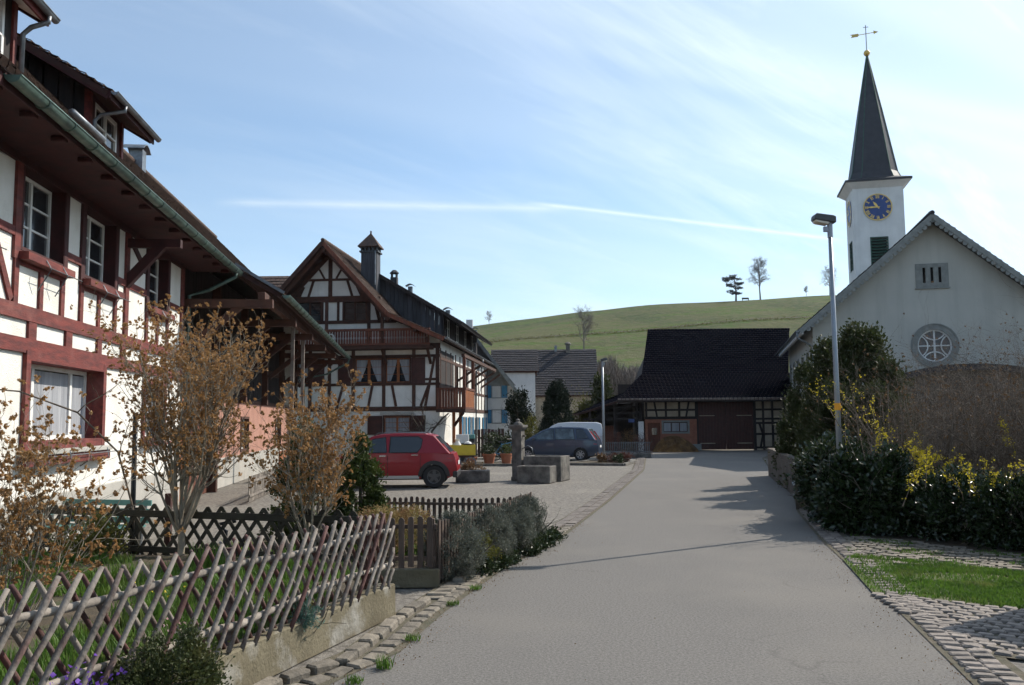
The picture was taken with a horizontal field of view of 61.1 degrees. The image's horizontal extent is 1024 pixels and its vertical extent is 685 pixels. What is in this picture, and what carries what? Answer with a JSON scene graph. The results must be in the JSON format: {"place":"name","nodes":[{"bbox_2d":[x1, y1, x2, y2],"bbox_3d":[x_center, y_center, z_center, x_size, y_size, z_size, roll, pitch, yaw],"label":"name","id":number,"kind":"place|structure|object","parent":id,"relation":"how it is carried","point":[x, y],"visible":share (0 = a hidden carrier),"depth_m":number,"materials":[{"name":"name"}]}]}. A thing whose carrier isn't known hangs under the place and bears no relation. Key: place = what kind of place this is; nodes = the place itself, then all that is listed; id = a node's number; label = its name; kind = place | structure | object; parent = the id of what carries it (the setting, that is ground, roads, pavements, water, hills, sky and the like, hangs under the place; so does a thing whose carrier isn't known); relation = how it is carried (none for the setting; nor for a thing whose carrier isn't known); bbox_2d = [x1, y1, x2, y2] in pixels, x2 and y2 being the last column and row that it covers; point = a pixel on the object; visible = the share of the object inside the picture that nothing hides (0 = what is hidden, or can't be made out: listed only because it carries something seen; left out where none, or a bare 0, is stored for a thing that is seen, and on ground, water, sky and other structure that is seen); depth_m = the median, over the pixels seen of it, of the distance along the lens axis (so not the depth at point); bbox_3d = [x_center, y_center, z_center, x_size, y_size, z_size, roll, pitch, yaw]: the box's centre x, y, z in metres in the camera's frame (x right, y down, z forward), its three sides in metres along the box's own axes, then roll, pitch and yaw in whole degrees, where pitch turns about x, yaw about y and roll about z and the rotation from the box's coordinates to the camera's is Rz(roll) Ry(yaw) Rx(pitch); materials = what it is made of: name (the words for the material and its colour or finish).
{"place":"outdoors","nodes":[
{"label":"outdoors","id":0,"kind":"place"},
{"bbox_2d":[0,0,350,551],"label":"timber house","id":1,"kind":"structure","parent":0,"point":[87,200],"depth_m":14.54,"materials":[{"name":"paint"}]},
{"bbox_2d":[19,165,82,296],"bbox_3d":[-6.707,-1.537,12.460,0.469,1.690,1.690,0,-5,-6],"label":"window","id":2,"kind":"structure","parent":1,"relation":"in","point":[44,203],"depth_m":12.73,"materials":[{"name":"white paint"}]},
{"bbox_2d":[16,350,119,471],"bbox_3d":[-6.840,1.083,13.347,0.508,1.677,3.430,0,-5,-6],"label":"window","id":3,"kind":"structure","parent":1,"relation":"in","point":[68,376],"depth_m":13.62,"materials":[{"name":"white glass"}]},
{"bbox_2d":[82,206,130,314],"bbox_3d":[-6.956,-1.334,14.687,0.469,1.690,1.710,0,-5,-6],"label":"window","id":4,"kind":"structure","parent":1,"relation":"in","point":[101,234],"depth_m":15.06,"materials":[{"name":"white paint"}]},
{"bbox_2d":[148,255,179,331],"bbox_3d":[-7.326,-1.032,17.992,0.469,1.690,1.590,0,-5,-6],"label":"window","id":5,"kind":"structure","parent":1,"relation":"in","point":[159,270],"depth_m":18.54,"materials":[{"name":"white paint"}]},
{"bbox_2d":[0,553,372,684],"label":"garden ground","id":6,"kind":"structure","parent":0,"point":[91,612],"depth_m":7.53,"materials":[{"name":"soil"}]},
{"bbox_2d":[42,632,132,684],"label":"daffodil clump","id":7,"kind":"object","parent":6,"relation":"on","point":[71,659],"visible":0.2,"depth_m":5.44,"materials":[{"name":"green plant"}]},
{"bbox_2d":[81,556,147,590],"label":"daffodil clump","id":8,"kind":"object","parent":6,"relation":"on","point":[114,570],"visible":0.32,"depth_m":8.39,"materials":[{"name":"green plant"}]},
{"bbox_2d":[108,579,172,631],"bbox_3d":[-2.877,2.079,6.833,0.499,0.320,0.740,-1,-5,0],"label":"daffodil clump","id":9,"kind":"object","parent":6,"relation":"on","point":[157,612],"visible":0.23,"depth_m":6.67,"materials":[{"name":"green plant"}]},
{"bbox_2d":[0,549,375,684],"bbox_3d":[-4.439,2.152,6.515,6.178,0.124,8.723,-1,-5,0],"label":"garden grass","id":10,"kind":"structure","parent":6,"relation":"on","point":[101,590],"depth_m":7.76,"materials":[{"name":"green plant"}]},
{"bbox_2d":[182,542,230,568],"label":"daffodil clump","id":11,"kind":"object","parent":6,"relation":"on","point":[207,561],"visible":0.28,"depth_m":9.36,"materials":[{"name":"green plant"}]},
{"bbox_2d":[144,533,441,579],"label":"back garden ground","id":12,"kind":"structure","parent":0,"point":[396,562],"depth_m":12.03,"materials":[{"name":"soil"}]},
{"bbox_2d":[39,497,151,554],"bbox_3d":[-5.964,2.636,12.371,1.500,0.787,0.610,-2,-5,14],"label":"garden bench","id":13,"kind":"object","parent":12,"relation":"on","point":[146,502],"visible":0.16,"depth_m":12.54,"materials":[{"name":"teal paint"}]},
{"bbox_2d":[256,416,348,551],"bbox_3d":[-3.069,2.071,12.935,1.375,2.024,1.174,-1,-5,0],"label":"thuja","id":14,"kind":"object","parent":12,"relation":"on","point":[286,531],"visible":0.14,"depth_m":12.70,"materials":[{"name":"green plant"}]},
{"bbox_2d":[328,431,399,550],"bbox_3d":[-2.211,2.188,12.995,1.078,1.782,1.003,-1,-5,0],"label":"thuja","id":15,"kind":"object","parent":12,"relation":"on","point":[368,473],"visible":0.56,"depth_m":12.84,"materials":[{"name":"green plant"}]},
{"bbox_2d":[355,502,433,562],"bbox_3d":[-1.563,2.496,11.506,1.199,0.847,1.549,-1,-5,0],"label":"golden heather","id":16,"kind":"object","parent":12,"relation":"on","point":[410,511],"visible":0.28,"depth_m":11.31,"materials":[{"name":"brown plant"}]},
{"bbox_2d":[435,492,531,580],"bbox_3d":[-0.307,2.554,11.807,0.115,0.742,4.155,-2,-5,16],"label":"picket fence","id":17,"kind":"object","parent":12,"relation":"on","point":[442,531],"visible":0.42,"depth_m":10.06,"materials":[{"name":"brown wood"}]},
{"bbox_2d":[491,349,538,437],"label":"dark roofed house","id":18,"kind":"structure","parent":0,"point":[519,367],"depth_m":76.33,"materials":[{"name":"paint"}]},
{"bbox_2d":[17,0,1023,325],"label":"sky","id":19,"kind":"structure","parent":0,"point":[513,160],"materials":[{"name":"blue"}]},
{"bbox_2d":[58,449,1023,677],"bbox_3d":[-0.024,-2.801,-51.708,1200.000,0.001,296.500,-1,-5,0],"label":"ground","id":20,"kind":"structure","parent":0,"point":[584,484],"depth_m":22.09,"materials":[{"name":"grey concrete"}]},
{"bbox_2d":[0,375,185,633],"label":"seed head shrub","id":21,"kind":"object","parent":20,"relation":"on","point":[8,547],"visible":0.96,"depth_m":6.70,"materials":[{"name":"brown plant"}]},
{"bbox_2d":[47,504,139,561],"bbox_3d":[-5.017,2.396,10.438,1.080,0.926,1.152,-1,-5,0],"label":"fern clump","id":22,"kind":"object","parent":20,"relation":"on","point":[101,534],"visible":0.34,"depth_m":10.39,"materials":[{"name":"green plant"}]},
{"bbox_2d":[129,412,137,554],"bbox_3d":[-4.834,1.897,11.078,0.064,2.000,0.061,-1,-5,0],"label":"garden post","id":23,"kind":"object","parent":20,"relation":"on","point":[133,489],"visible":0.44,"depth_m":11.07,"materials":[{"name":"black metal"}]},
{"bbox_2d":[0,373,181,553],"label":"climbing rose","id":24,"kind":"object","parent":23,"relation":"attached to","point":[111,445],"visible":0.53,"depth_m":10.82,"materials":[{"name":"brown plant"}]},
{"bbox_2d":[91,617,238,684],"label":"box shrub","id":25,"kind":"object","parent":20,"relation":"on","point":[199,667],"visible":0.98,"depth_m":4.99,"materials":[{"name":"green plant"}]},
{"bbox_2d":[70,282,275,554],"bbox_3d":[-4.138,1.079,10.541,2.590,3.525,2.649,-1,-5,0],"label":"seed head shrub","id":26,"kind":"object","parent":20,"relation":"on","point":[203,452],"visible":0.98,"depth_m":10.45,"materials":[{"name":"brown plant"}]},
{"bbox_2d":[14,501,363,562],"bbox_3d":[-4.321,2.438,10.792,5.590,0.861,0.115,-2,-5,19],"label":"lattice fence","id":27,"kind":"object","parent":20,"relation":"on","point":[137,513],"visible":0.41,"depth_m":10.57,"materials":[{"name":"brown wood"}]},
{"bbox_2d":[248,468,275,501],"bbox_3d":[-6.381,3.660,22.999,0.060,0.580,6.200,0,-5,-6],"label":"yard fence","id":28,"kind":"object","parent":20,"relation":"on","point":[254,493],"visible":0.4,"depth_m":21.16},
{"bbox_2d":[158,583,395,684],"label":"concrete wall","id":29,"kind":"structure","parent":20,"relation":"on","point":[273,655],"depth_m":6.78,"materials":[{"name":"beige concrete"}]},
{"bbox_2d":[0,511,394,684],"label":"rustic lath fence","id":30,"kind":"object","parent":29,"relation":"on","point":[228,571],"visible":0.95,"depth_m":5.75,"materials":[{"name":"grey wood"}]},
{"bbox_2d":[287,596,324,639],"bbox_3d":[-1.639,2.152,6.882,0.332,0.325,0.388,-1,-5,0],"label":"blue green carnation","id":31,"kind":"object","parent":29,"relation":"on","point":[308,617],"visible":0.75,"depth_m":6.82,"materials":[{"name":"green plant"}]},
{"bbox_2d":[233,363,371,559],"bbox_3d":[-2.382,1.502,10.105,1.568,2.573,1.622,5,-7,-45],"label":"seed head shrub","id":32,"kind":"object","parent":20,"relation":"on","point":[328,454],"visible":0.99,"depth_m":10.02,"materials":[{"name":"brown plant"}]},
{"bbox_2d":[280,231,500,457],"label":"gabled farmhouse","id":33,"kind":"object","parent":20,"relation":"on","point":[401,347],"visible":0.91,"depth_m":43.51,"materials":[{"name":"white paint"}]},
{"bbox_2d":[298,302,323,320],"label":"window","id":34,"kind":"structure","parent":33,"relation":"in","point":[313,309],"depth_m":44.05,"materials":[{"name":"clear glass"}]},
{"bbox_2d":[342,302,366,319],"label":"window","id":35,"kind":"structure","parent":33,"relation":"in","point":[350,310],"depth_m":43.84,"materials":[{"name":"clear glass"}]},
{"bbox_2d":[355,358,381,382],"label":"window","id":36,"kind":"structure","parent":33,"relation":"in","point":[370,368],"depth_m":43.50,"materials":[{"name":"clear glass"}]},
{"bbox_2d":[383,415,410,432],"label":"window","id":37,"kind":"structure","parent":33,"relation":"in","point":[391,420],"depth_m":43.10,"materials":[{"name":"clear glass"}]},
{"bbox_2d":[385,357,410,382],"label":"window","id":38,"kind":"structure","parent":33,"relation":"in","point":[397,369],"depth_m":43.35,"materials":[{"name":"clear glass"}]},
{"bbox_2d":[328,432,460,487],"bbox_3d":[-3.551,3.389,25.210,4.030,1.549,1.930,-1,-5,0],"label":"red hatchback","id":39,"kind":"object","parent":20,"relation":"on","point":[431,460],"visible":0.57,"depth_m":24.39,"materials":[{"name":"red metal"}]},
{"bbox_2d":[362,568,439,587],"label":"dark base wall","id":40,"kind":"structure","parent":20,"relation":"on","point":[415,577],"depth_m":9.70,"materials":[{"name":"concrete"}]},
{"bbox_2d":[370,516,435,567],"bbox_3d":[-1.228,2.359,9.830,0.741,0.791,0.109,-1,-5,2],"label":"picket fence","id":41,"kind":"object","parent":40,"relation":"on","point":[420,526],"visible":0.66,"depth_m":9.79,"materials":[{"name":"brown wood"}]},
{"bbox_2d":[306,496,511,524],"bbox_3d":[-1.660,2.836,14.217,3.976,0.639,0.114,-2,-5,13],"label":"picket fence","id":42,"kind":"object","parent":20,"relation":"on","point":[451,503],"visible":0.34,"depth_m":14.15,"materials":[{"name":"brown wood"}]},
{"bbox_2d":[253,457,645,684],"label":"kerb","id":43,"kind":"structure","parent":20,"relation":"on","point":[386,636],"depth_m":7.79,"materials":[{"name":"stone"}]},
{"bbox_2d":[416,505,503,582],"bbox_3d":[-0.762,2.356,10.334,1.234,0.912,1.007,-5,-7,44],"label":"lavender bush","id":44,"kind":"object","parent":43,"relation":"on","point":[468,548],"visible":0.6,"depth_m":10.08,"materials":[{"name":"grey plant"}]},
{"bbox_2d":[468,502,521,557],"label":"lavender bush","id":45,"kind":"object","parent":43,"relation":"on","point":[504,524],"visible":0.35,"depth_m":11.10,"materials":[{"name":"grey plant"}]},
{"bbox_2d":[495,497,538,554],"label":"lavender bush","id":46,"kind":"object","parent":43,"relation":"on","point":[523,520],"visible":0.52,"depth_m":11.96,"materials":[{"name":"grey plant"}]},
{"bbox_2d":[515,492,565,536],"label":"lavender bush","id":47,"kind":"object","parent":43,"relation":"on","point":[534,505],"visible":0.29,"depth_m":12.94,"materials":[{"name":"grey plant"}]},
{"bbox_2d":[450,445,475,468],"bbox_3d":[-1.951,4.515,34.336,1.040,0.920,0.760,0,-5,-6],"label":"yellow handcart","id":48,"kind":"object","parent":20,"relation":"on","point":[468,451],"visible":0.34,"depth_m":34.05,"materials":[{"name":"paint"}]},
{"bbox_2d":[456,469,489,482],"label":"stone block","id":49,"kind":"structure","parent":20,"relation":"on","point":[477,475],"depth_m":26.34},
{"bbox_2d":[474,429,503,456],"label":"wooden screen","id":50,"kind":"object","parent":20,"relation":"on","point":[483,431],"visible":0.51,"depth_m":43.75,"materials":[{"name":"wood"}]},
{"bbox_2d":[466,320,526,442],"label":"shuttered house","id":51,"kind":"structure","parent":20,"relation":"on","point":[503,383],"depth_m":61.86,"materials":[{"name":"paint"}]},
{"bbox_2d":[475,425,527,457],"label":"garden shrub","id":52,"kind":"object","parent":20,"relation":"on","point":[507,438],"visible":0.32,"depth_m":42.61,"materials":[{"name":"green plant"}]},
{"bbox_2d":[501,385,539,432],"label":"shrub","id":53,"kind":"object","parent":20,"relation":"on","point":[516,407],"visible":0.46,"depth_m":55.62,"materials":[{"name":"green plant"}]},
{"bbox_2d":[508,419,569,482],"bbox_3d":[0.697,3.305,26.820,1.710,1.930,1.750,-3,-6,22],"label":"stone fountain","id":54,"kind":"object","parent":20,"relation":"on","point":[533,468],"visible":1,"depth_m":26.70,"materials":[{"name":"grey stone"}]},
{"bbox_2d":[536,378,574,433],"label":"yew tree","id":55,"kind":"object","parent":20,"relation":"on","point":[556,403],"visible":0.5,"depth_m":48.11,"materials":[{"name":"green plant"}]},
{"bbox_2d":[510,427,602,460],"bbox_3d":[2.094,4.735,40.697,4.161,1.555,1.882,-2,-5,13],"label":"blue people carrier","id":56,"kind":"object","parent":20,"relation":"on","point":[580,443],"visible":0.78,"depth_m":39.83,"materials":[{"name":"blue metal"}]},
{"bbox_2d":[535,342,597,428],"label":"tiled cottage","id":57,"kind":"structure","parent":20,"relation":"on","point":[576,369],"depth_m":81.78,"materials":[{"name":"tile"}]},
{"bbox_2d":[550,422,602,447],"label":"white van","id":58,"kind":"object","parent":20,"relation":"on","point":[596,427],"visible":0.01,"depth_m":45.19,"materials":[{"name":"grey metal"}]},
{"bbox_2d":[571,385,598,422],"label":"garden shrub","id":59,"kind":"object","parent":20,"relation":"on","point":[583,405],"visible":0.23,"depth_m":55.75,"materials":[{"name":"green plant"}]},
{"bbox_2d":[586,371,616,403],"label":"conifer","id":60,"kind":"object","parent":20,"relation":"on","point":[596,394],"visible":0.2,"depth_m":67.54,"materials":[{"name":"green plant"}]},
{"bbox_2d":[594,355,639,403],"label":"bare thicket","id":61,"kind":"object","parent":20,"relation":"on","point":[617,374],"visible":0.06,"depth_m":83.07,"materials":[{"name":"grey plant"}]},
{"bbox_2d":[572,328,794,450],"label":"barn","id":62,"kind":"structure","parent":20,"relation":"on","point":[709,389],"depth_m":52.63,"materials":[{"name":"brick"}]},
{"bbox_2d":[662,420,689,433],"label":"window","id":63,"kind":"structure","parent":62,"relation":"in","point":[668,426],"depth_m":51.82,"materials":[{"name":"glass"}]},
{"bbox_2d":[698,402,725,449],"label":"barn door","id":64,"kind":"structure","parent":62,"relation":"in","point":[711,415],"depth_m":51.75,"materials":[{"name":"paint"}]},
{"bbox_2d":[725,402,753,448],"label":"barn door","id":65,"kind":"structure","parent":62,"relation":"in","point":[739,415],"depth_m":51.75,"materials":[{"name":"paint"}]},
{"bbox_2d":[794,376,855,499],"bbox_3d":[7.372,2.191,19.726,1.797,2.872,1.753,-4,-6,36],"label":"conifer","id":66,"kind":"object","parent":20,"relation":"on","point":[822,410],"visible":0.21,"depth_m":19.63,"materials":[{"name":"green plant"}]},
{"bbox_2d":[809,318,930,443],"bbox_3d":[8.650,1.564,21.161,2.840,4.354,3.007,-3,-6,25],"label":"bush","id":67,"kind":"object","parent":20,"relation":"on","point":[851,345],"visible":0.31,"depth_m":20.89,"materials":[{"name":"green plant"}]},
{"bbox_2d":[762,456,1023,684],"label":"gutter strip","id":68,"kind":"object","parent":20,"relation":"on","point":[981,666],"visible":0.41,"depth_m":7.03,"materials":[{"name":"stone"}]},
{"bbox_2d":[330,450,972,684],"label":"road","id":69,"kind":"structure","parent":0,"point":[651,589],"depth_m":8.49,"materials":[{"name":"grey asphalt"}]},
{"bbox_2d":[653,435,698,451],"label":"straw heap","id":70,"kind":"object","parent":69,"relation":"on","point":[676,443],"visible":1,"depth_m":49.34,"materials":[{"name":"brown plant"}]},
{"bbox_2d":[767,448,806,509],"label":"boundary wall","id":71,"kind":"structure","parent":69,"relation":"on","point":[782,463],"depth_m":23.44,"materials":[{"name":"grey concrete"}]},
{"bbox_2d":[473,295,836,371],"bbox_3d":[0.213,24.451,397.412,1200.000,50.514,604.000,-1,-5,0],"label":"hill","id":72,"kind":"structure","parent":0,"point":[628,348],"depth_m":206.68,"materials":[{"name":"green plant"}]},
{"bbox_2d":[571,304,598,348],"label":"bare tree","id":73,"kind":"object","parent":72,"relation":"on","point":[588,327],"visible":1,"depth_m":178.24,"materials":[{"name":"plant"}]},
{"bbox_2d":[483,314,812,342],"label":"slope hedge","id":74,"kind":"object","parent":72,"relation":"on","point":[561,335],"visible":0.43,"depth_m":196.06,"materials":[{"name":"green plant"}]},
{"bbox_2d":[745,256,771,299],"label":"birch tree","id":75,"kind":"object","parent":72,"relation":"on","point":[759,280],"visible":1,"depth_m":248.55,"materials":[{"name":"grey plant"}]},
{"bbox_2d":[837,25,912,283],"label":"church tower","id":76,"kind":"structure","parent":0,"point":[871,193],"depth_m":54.92,"materials":[{"name":"paint"}]},
{"bbox_2d":[840,534,1023,570],"bbox_3d":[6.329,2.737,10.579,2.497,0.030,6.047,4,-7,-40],"label":"mossy paving","id":77,"kind":"structure","parent":0,"point":[954,553],"depth_m":11.70,"materials":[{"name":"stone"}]},
{"bbox_2d":[843,552,1023,608],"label":"verge lawn","id":78,"kind":"structure","parent":0,"point":[871,589],"depth_m":9.85,"materials":[{"name":"green plant"}]},
{"bbox_2d":[845,462,1023,553],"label":"churchyard ground","id":79,"kind":"structure","parent":0,"point":[952,543],"depth_m":12.98,"materials":[{"name":"grey stone"}]},
{"bbox_2d":[765,355,813,479],"bbox_3d":[8.447,2.184,24.605,2.252,3.734,1.970,-1,-5,0],"label":"conifer","id":80,"kind":"object","parent":79,"relation":"on","point":[782,427],"visible":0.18,"depth_m":24.67,"materials":[{"name":"green plant"}]},
{"bbox_2d":[773,333,858,488],"bbox_3d":[8.217,1.817,22.828,2.877,4.153,2.737,-1,-5,0],"label":"conifer","id":81,"kind":"object","parent":79,"relation":"on","point":[819,354],"visible":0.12,"depth_m":22.64,"materials":[{"name":"green plant"}]},
{"bbox_2d":[811,213,841,522],"bbox_3d":[5.350,0.457,14.614,0.368,5.328,0.220,-1,-5,0],"label":"street lamp","id":82,"kind":"object","parent":79,"relation":"on","point":[824,220],"visible":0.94,"depth_m":14.67,"materials":[{"name":"metal"}]},
{"bbox_2d":[773,425,919,535],"bbox_3d":[5.833,2.297,15.413,2.241,1.855,4.753,-1,-5,0],"label":"laurel bush","id":83,"kind":"object","parent":79,"relation":"on","point":[823,484],"visible":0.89,"depth_m":13.98,"materials":[{"name":"green plant"}]},
{"bbox_2d":[809,372,897,463],"bbox_3d":[5.652,1.314,14.262,1.403,1.674,0.770,-1,-5,0],"label":"forsythia","id":84,"kind":"object","parent":83,"relation":"on","point":[876,440],"visible":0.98,"depth_m":14.26,"materials":[{"name":"plant"}]},
{"bbox_2d":[835,378,933,470],"bbox_3d":[7.675,2.126,18.519,2.528,2.770,2.355,-1,-5,0],"label":"conifer","id":85,"kind":"object","parent":79,"relation":"on","point":[857,403],"visible":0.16,"depth_m":18.33,"materials":[{"name":"green plant"}]},
{"bbox_2d":[775,210,1023,460],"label":"church","id":86,"kind":"structure","parent":79,"relation":"on","point":[957,267],"depth_m":39.04,"materials":[{"name":"paint"}]},
{"bbox_2d":[911,323,959,366],"bbox_3d":[18.981,0.142,38.973,2.000,2.000,0.210,-2,-5,13],"label":"round window","id":87,"kind":"structure","parent":86,"relation":"in","point":[937,331],"depth_m":39.00,"materials":[{"name":"stone"}]},
{"bbox_2d":[870,353,936,458],"bbox_3d":[8.884,1.939,20.158,2.095,3.413,1.835,-2,-5,15],"label":"conifer","id":88,"kind":"object","parent":79,"relation":"on","point":[883,367],"visible":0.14,"depth_m":20.02,"materials":[{"name":"green plant"}]},
{"bbox_2d":[796,281,1023,473],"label":"bare shrub","id":89,"kind":"object","parent":79,"relation":"on","point":[918,408],"visible":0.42,"depth_m":15.79,"materials":[{"name":"brown plant"}]},
{"bbox_2d":[806,348,1023,472],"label":"bare shrub","id":90,"kind":"object","parent":79,"relation":"on","point":[894,434],"visible":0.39,"depth_m":15.76,"materials":[{"name":"brown plant"}]},
{"bbox_2d":[814,344,1023,520],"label":"bare shrub","id":91,"kind":"object","parent":79,"relation":"on","point":[981,448],"visible":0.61,"depth_m":14.77,"materials":[{"name":"brown plant"}]},
{"bbox_2d":[814,319,1023,473],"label":"bare shrub","id":92,"kind":"object","parent":79,"relation":"on","point":[938,394],"visible":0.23,"depth_m":17.98,"materials":[{"name":"brown plant"}]},
{"bbox_2d":[849,452,1023,550],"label":"laurel hedge","id":93,"kind":"object","parent":79,"relation":"on","point":[991,515],"visible":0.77,"depth_m":12.71,"materials":[{"name":"green plant"}]},
{"bbox_2d":[877,428,956,478],"bbox_3d":[6.597,1.883,14.207,1.019,0.986,1.066,3,-6,-35],"label":"forsythia","id":94,"kind":"object","parent":93,"relation":"on","point":[929,458],"visible":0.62,"depth_m":14.06,"materials":[{"name":"yellow plant"}]},
{"bbox_2d":[902,447,1022,505],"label":"forsythia","id":95,"kind":"object","parent":93,"relation":"on","point":[926,472],"visible":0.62,"depth_m":12.54,"materials":[{"name":"yellow plant"}]},
{"bbox_2d":[850,314,1023,477],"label":"bare shrub","id":96,"kind":"object","parent":79,"relation":"on","point":[1005,391],"visible":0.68,"depth_m":14.67,"materials":[{"name":"brown plant"}]},
{"bbox_2d":[858,326,1023,478],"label":"bare shrub","id":97,"kind":"object","parent":79,"relation":"on","point":[969,398],"visible":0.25,"depth_m":16.33,"materials":[{"name":"brown plant"}]},
{"bbox_2d":[860,350,1023,487],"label":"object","id":98,"kind":"object","parent":79,"relation":"on","point":[904,387],"visible":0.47,"depth_m":15.78,"materials":[{"name":"brown plant"}]},
{"bbox_2d":[861,353,1023,479],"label":"bare shrub","id":99,"kind":"object","parent":79,"relation":"on","point":[978,431],"visible":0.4,"depth_m":15.03,"materials":[{"name":"brown plant"}]},
{"bbox_2d":[869,324,1023,482],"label":"bare shrub","id":100,"kind":"object","parent":79,"relation":"on","point":[947,445],"visible":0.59,"depth_m":14.93,"materials":[{"name":"brown plant"}]},
{"bbox_2d":[877,270,1023,475],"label":"bare shrub","id":101,"kind":"object","parent":79,"relation":"on","point":[976,395],"visible":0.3,"depth_m":16.08,"materials":[{"name":"brown plant"}]},
{"bbox_2d":[913,306,1023,468],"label":"bare shrub","id":102,"kind":"object","parent":79,"relation":"on","point":[997,370],"visible":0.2,"depth_m":18.50,"materials":[{"name":"brown plant"}]},
{"bbox_2d":[870,592,1023,658],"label":"cobbled drive","id":103,"kind":"structure","parent":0,"point":[995,630],"depth_m":7.82,"materials":[{"name":"stone"}]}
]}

